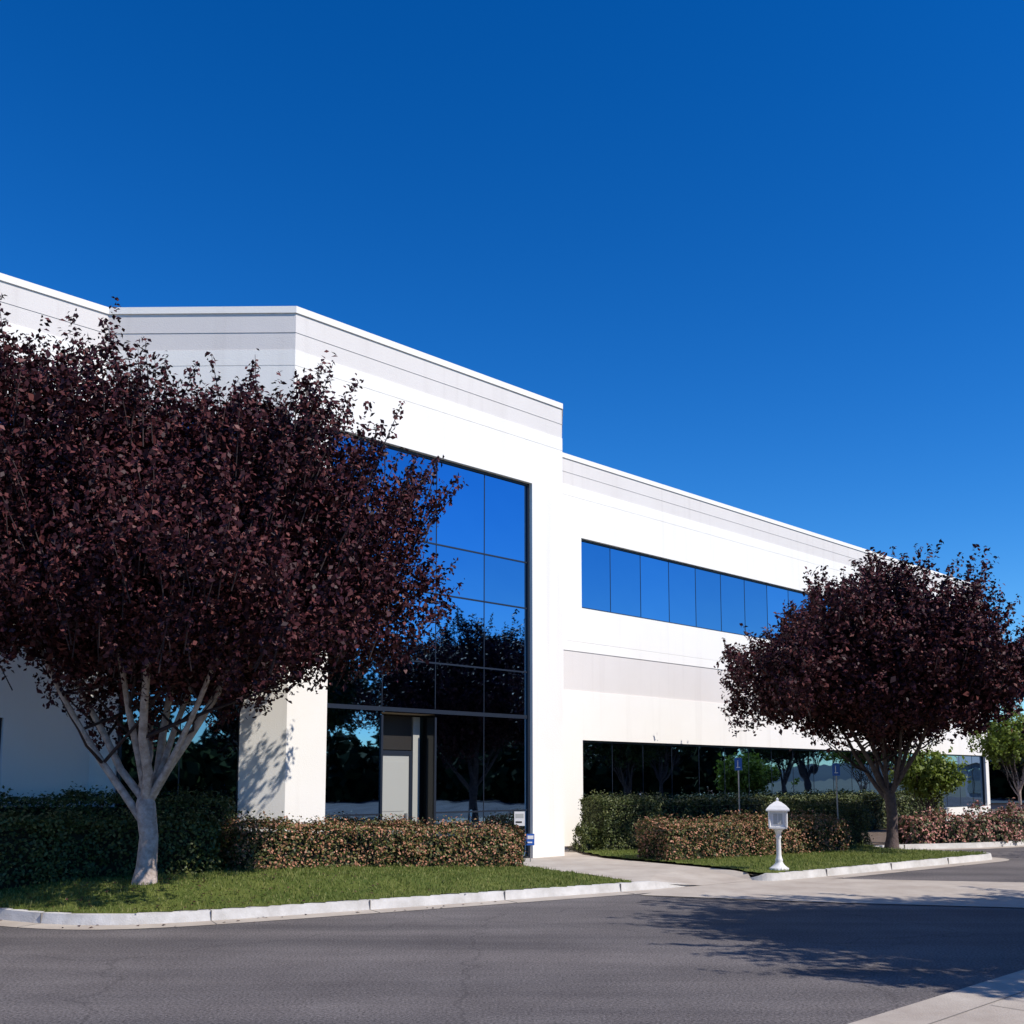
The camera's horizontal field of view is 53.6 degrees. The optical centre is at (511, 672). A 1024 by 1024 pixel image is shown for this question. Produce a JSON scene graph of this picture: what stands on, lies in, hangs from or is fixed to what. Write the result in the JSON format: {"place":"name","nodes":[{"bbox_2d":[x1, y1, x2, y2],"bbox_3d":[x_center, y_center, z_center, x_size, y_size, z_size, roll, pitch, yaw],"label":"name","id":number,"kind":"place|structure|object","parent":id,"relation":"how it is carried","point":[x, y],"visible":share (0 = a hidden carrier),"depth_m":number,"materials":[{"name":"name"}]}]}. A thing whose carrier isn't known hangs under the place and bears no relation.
{"place":"outdoors","nodes":[
{"label":"outdoors","id":0,"kind":"place"},
{"bbox_2d":[0,863,631,912],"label":"lawn","id":1,"kind":"structure","parent":0,"point":[419,880],"depth_m":16.13,"materials":[{"name":"green plant"}]},
{"bbox_2d":[0,803,228,888],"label":"clipped hedge","id":2,"kind":"object","parent":1,"relation":"on","point":[55,846],"visible":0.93,"depth_m":16.57,"materials":[{"name":"green plant"}]},
{"bbox_2d":[0,293,468,884],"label":"purple plum tree","id":3,"kind":"object","parent":1,"relation":"on","point":[186,553],"visible":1,"depth_m":14.38,"materials":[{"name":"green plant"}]},
{"bbox_2d":[1,870,500,927],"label":"fallen leaves","id":4,"kind":"object","parent":1,"relation":"on","point":[190,888],"visible":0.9,"depth_m":15.47,"materials":[{"name":"brown plant"}]},
{"bbox_2d":[0,847,1023,1023],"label":"road","id":5,"kind":"structure","parent":0,"point":[634,959],"depth_m":11.04,"materials":[{"name":"grey asphalt"}]},
{"bbox_2d":[0,881,698,929],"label":"kerb","id":6,"kind":"structure","parent":5,"relation":"on","point":[17,918],"depth_m":14.96,"materials":[{"name":"concrete"}]},
{"bbox_2d":[0,273,990,857],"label":"walls","id":7,"kind":"structure","parent":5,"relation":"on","point":[600,675],"depth_m":24.58,"materials":[{"name":"white paint"}]},
{"bbox_2d":[382,715,419,834],"bbox_3d":[-2.556,2.576,22.168,1.330,3.250,0.110,6,-8,-43],"label":"entrance door","id":8,"kind":"structure","parent":7,"relation":"attached to","point":[400,793],"depth_m":22.34,"materials":[{"name":"grey paint"}]},
{"bbox_2d":[4,302,883,567],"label":"roof","id":9,"kind":"structure","parent":7,"relation":"attached to","point":[374,359],"depth_m":21.29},
{"bbox_2d":[0,431,985,857],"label":"window frames","id":10,"kind":"structure","parent":7,"relation":"attached to","point":[364,707],"depth_m":24.08,"materials":[{"name":"black metal"}]},
{"bbox_2d":[0,415,983,855],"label":"window glass","id":11,"kind":"object","parent":10,"relation":"in","point":[480,763],"visible":0.38,"depth_m":23.97,"materials":[{"name":"blue glass"}]},
{"bbox_2d":[642,879,1023,907],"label":"concrete apron","id":12,"kind":"object","parent":5,"relation":"on","point":[959,893],"visible":1,"depth_m":17.83,"materials":[{"name":"beige concrete"}]},
{"bbox_2d":[649,869,751,884],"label":"kerb ramp","id":13,"kind":"structure","parent":12,"relation":"on","point":[701,877],"depth_m":19.99,"materials":[{"name":"concrete"}]},
{"bbox_2d":[750,841,1023,880],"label":"kerb","id":14,"kind":"structure","parent":5,"relation":"on","point":[859,870],"depth_m":22.83,"materials":[{"name":"concrete"}]},
{"bbox_2d":[988,759,1023,808],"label":"distant warehouse","id":15,"kind":"structure","parent":5,"relation":"on","point":[1001,790],"depth_m":63.68,"materials":[{"name":"grey paint"}]},
{"bbox_2d":[0,0,1023,722],"label":"sky","id":16,"kind":"structure","parent":0,"point":[765,258],"materials":[{"name":"blue"}]},
{"bbox_2d":[13,809,1022,912],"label":"planting bed","id":17,"kind":"object","parent":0,"point":[879,836],"visible":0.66,"depth_m":24.03,"materials":[{"name":"soil"}]},
{"bbox_2d":[0,781,241,865],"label":"clipped hedge","id":18,"kind":"object","parent":17,"relation":"on","point":[100,799],"visible":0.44,"depth_m":18.63,"materials":[{"name":"green plant"}]},
{"bbox_2d":[212,810,527,870],"bbox_3d":[-2.525,3.351,19.887,6.701,1.392,1.555,4,-7,-34],"label":"clipped hedge","id":19,"kind":"object","parent":17,"relation":"on","point":[298,844],"visible":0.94,"depth_m":19.26,"materials":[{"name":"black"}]},
{"bbox_2d":[568,821,600,852],"bbox_3d":[1.939,4.234,26.416,0.969,1.000,0.844,0,-6,0],"label":"shrub","id":20,"kind":"object","parent":17,"relation":"on","point":[586,839],"visible":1,"depth_m":26.27,"materials":[{"name":"green plant"}]},
{"bbox_2d":[578,789,666,849],"bbox_3d":[2.935,3.984,27.291,2.248,1.680,1.946,2,-6,-16],"label":"clipped hedge","id":21,"kind":"object","parent":17,"relation":"on","point":[613,823],"visible":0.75,"depth_m":26.73,"materials":[{"name":"green plant"}]},
{"bbox_2d":[632,809,853,862],"bbox_3d":[5.894,3.990,25.151,6.817,1.222,1.642,4,-7,-33],"label":"clipped hedge","id":22,"kind":"object","parent":17,"relation":"on","point":[714,840],"visible":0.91,"depth_m":24.30,"materials":[{"name":"green"}]},
{"bbox_2d":[641,788,946,829],"bbox_3d":[10.543,4.890,35.594,20.155,1.615,1.420,6,-8,-43],"label":"clipped hedge","id":23,"kind":"object","parent":17,"relation":"on","point":[907,804],"visible":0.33,"depth_m":33.06,"materials":[{"name":"green plant"}]},
{"bbox_2d":[780,795,873,845],"bbox_3d":[8.808,4.203,28.586,3.314,1.517,1.519,4,-7,-34],"label":"clipped hedge","id":24,"kind":"object","parent":17,"relation":"on","point":[849,813],"visible":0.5,"depth_m":28.52,"materials":[{"name":"green plant"}]},
{"bbox_2d":[714,539,1023,848],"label":"purple plum tree","id":25,"kind":"object","parent":17,"relation":"on","point":[881,664],"visible":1,"depth_m":25.62,"materials":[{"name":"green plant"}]},
{"bbox_2d":[888,743,971,815],"bbox_3d":[14.845,4.193,36.738,2.632,3.449,3.514,3,-7,-27],"label":"young maple tree","id":26,"kind":"object","parent":17,"relation":"on","point":[934,775],"visible":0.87,"depth_m":36.08,"materials":[{"name":"green plant"}]},
{"bbox_2d":[898,797,1023,843],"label":"flowering shrubs","id":27,"kind":"object","parent":17,"relation":"on","point":[1006,825],"visible":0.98,"depth_m":30.11,"materials":[{"name":"pink plant"}]},
{"bbox_2d":[966,706,1023,809],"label":"young maple tree","id":28,"kind":"object","parent":17,"relation":"on","point":[999,745],"visible":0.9,"depth_m":43.06,"materials":[{"name":"green plant"}]},
{"bbox_2d":[515,848,739,881],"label":"footpath","id":29,"kind":"structure","parent":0,"point":[634,871],"depth_m":21.82,"materials":[{"name":"concrete"}]},
{"bbox_2d":[514,812,524,844],"bbox_3d":[0.171,3.722,22.929,0.240,1.140,0.039,1,-6,-6],"label":"notice sign","id":30,"kind":"object","parent":29,"relation":"on","point":[519,818],"visible":0.77,"depth_m":22.95,"materials":[{"name":"silver metal"}]},
{"bbox_2d":[527,834,533,861],"bbox_3d":[0.421,3.997,23.101,0.180,0.630,0.039,1,-6,-6],"label":"yard sign","id":31,"kind":"object","parent":29,"relation":"on","point":[530,839],"visible":0.97,"depth_m":23.10,"materials":[{"name":"blue metal"}]},
{"bbox_2d":[584,843,985,872],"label":"lawn","id":32,"kind":"structure","parent":0,"point":[856,854],"depth_m":23.64,"materials":[{"name":"green plant"}]},
{"bbox_2d":[735,757,741,825],"bbox_3d":[6.293,3.578,28.065,0.198,2.450,0.074,-1,-6,7],"label":"accessible parking sign","id":33,"kind":"object","parent":32,"relation":"on","point":[738,763],"visible":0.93,"depth_m":28.14,"materials":[{"name":"blue metal"}]},
{"bbox_2d":[766,798,788,869],"bbox_3d":[5.460,3.299,20.769,0.467,1.470,0.467,-2,-6,15],"label":"white lamp post","id":34,"kind":"object","parent":32,"relation":"on","point":[777,810],"visible":0.98,"depth_m":20.65,"materials":[{"name":"metal"}]},
{"bbox_2d":[832,763,839,818],"bbox_3d":[8.942,3.632,27.859,0.198,2.300,0.075,-1,-6,9],"label":"accessible parking sign","id":35,"kind":"object","parent":32,"relation":"on","point":[836,769],"visible":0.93,"depth_m":27.92,"materials":[{"name":"blue metal"}]},
{"bbox_2d":[849,970,1023,1023],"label":"pavement","id":36,"kind":"structure","parent":0,"point":[934,1009],"depth_m":8.85,"materials":[{"name":"concrete"}]},
{"bbox_2d":[929,991,1023,1023],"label":"pavement joints","id":37,"kind":"object","parent":36,"relation":"on","point":[979,1006],"visible":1,"depth_m":8.87,"materials":[{"name":"grey concrete"}]}
]}

